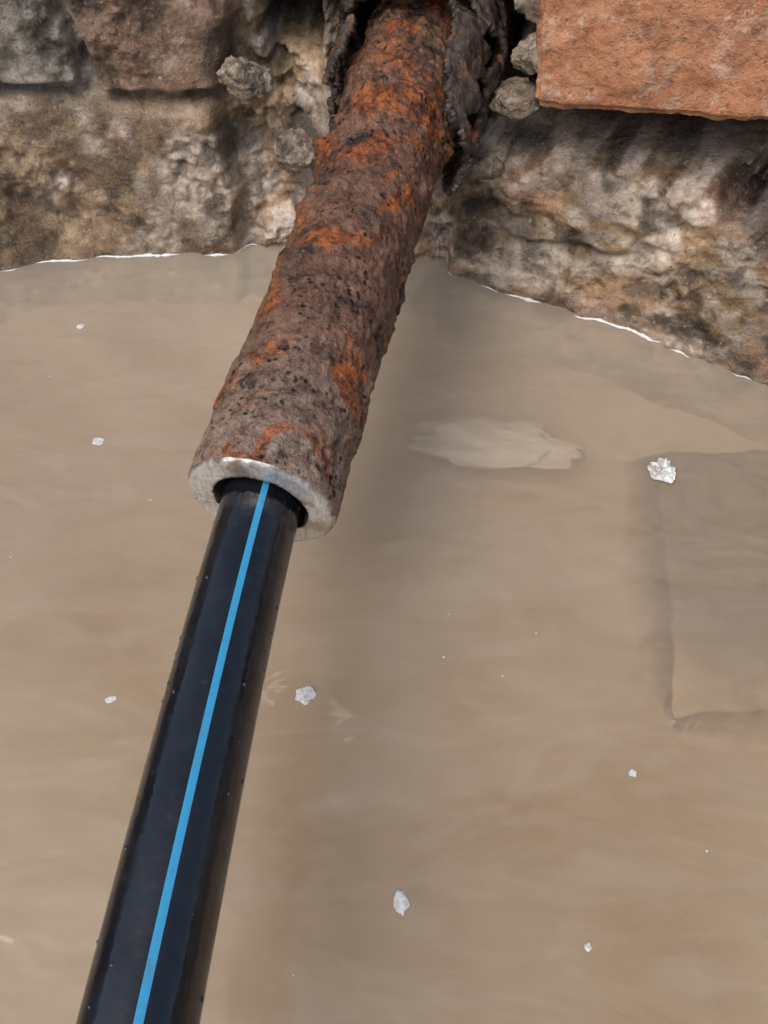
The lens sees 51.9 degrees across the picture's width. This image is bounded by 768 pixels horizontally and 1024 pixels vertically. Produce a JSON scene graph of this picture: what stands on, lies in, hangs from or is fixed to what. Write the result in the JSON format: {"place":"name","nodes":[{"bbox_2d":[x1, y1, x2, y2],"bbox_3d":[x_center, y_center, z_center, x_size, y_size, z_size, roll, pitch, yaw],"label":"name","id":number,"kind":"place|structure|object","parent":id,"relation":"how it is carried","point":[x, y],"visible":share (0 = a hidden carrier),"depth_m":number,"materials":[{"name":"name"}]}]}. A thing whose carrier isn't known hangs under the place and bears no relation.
{"place":"outdoors","nodes":[
{"label":"outdoors","id":0,"kind":"place"},
{"bbox_2d":[0,245,767,1023],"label":"water","id":1,"kind":"structure","parent":0,"point":[518,835],"depth_m":0.70,"materials":[{"name":"brown liquid"}]},
{"bbox_2d":[10,324,707,975],"bbox_3d":[-0.066,0.055,0.755,0.633,0.002,0.688,0,55,0],"label":"floating debris","id":2,"kind":"object","parent":1,"relation":"on","point":[306,694],"visible":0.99,"depth_m":0.68,"materials":[{"name":"white"}]},
{"bbox_2d":[6,244,750,379],"bbox_3d":[-0.090,-0.239,0.960,1.400,0.006,0.262,6,55,4],"label":"waterline foam","id":3,"kind":"object","parent":1,"relation":"on","point":[527,299],"visible":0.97,"depth_m":1.01,"materials":[{"name":"white"}]},
{"bbox_2d":[647,458,675,482],"bbox_3d":[0.288,-0.044,0.818,0.028,0.004,0.035,0,55,0],"label":"plastic scrap","id":4,"kind":"object","parent":1,"relation":"on","point":[661,469],"visible":1,"depth_m":0.82,"materials":[{"name":"white plastic"}]},
{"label":"ground","id":5,"kind":"structure","parent":0,"visible":0},
{"bbox_2d":[0,0,767,384],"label":"stone wall","id":6,"kind":"structure","parent":5,"relation":"on","point":[130,128],"depth_m":0.89,"materials":[{"name":"grey stone"}]},
{"bbox_2d":[188,0,509,541],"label":"rusty iron pipe","id":7,"kind":"object","parent":6,"relation":"attached to","point":[291,407],"visible":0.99,"depth_m":0.64,"materials":[{"name":"brown metal"}]},
{"bbox_2d":[76,477,301,1023],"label":"plastic water pipe","id":8,"kind":"object","parent":7,"relation":"in","point":[152,957],"visible":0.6,"depth_m":0.43,"materials":[{"name":"black plastic"}]},
{"bbox_2d":[216,32,539,179],"bbox_3d":[0.001,-0.454,0.827,0.358,0.228,0.064,10,56,7],"label":"rubble","id":9,"kind":"object","parent":6,"relation":"on","point":[248,80],"visible":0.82,"depth_m":0.83,"materials":[{"name":"stone"}]},
{"bbox_2d":[535,0,767,120],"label":"red brick","id":10,"kind":"object","parent":6,"relation":"on","point":[708,59],"visible":1,"depth_m":0.68,"materials":[{"name":"brick"}]}
]}

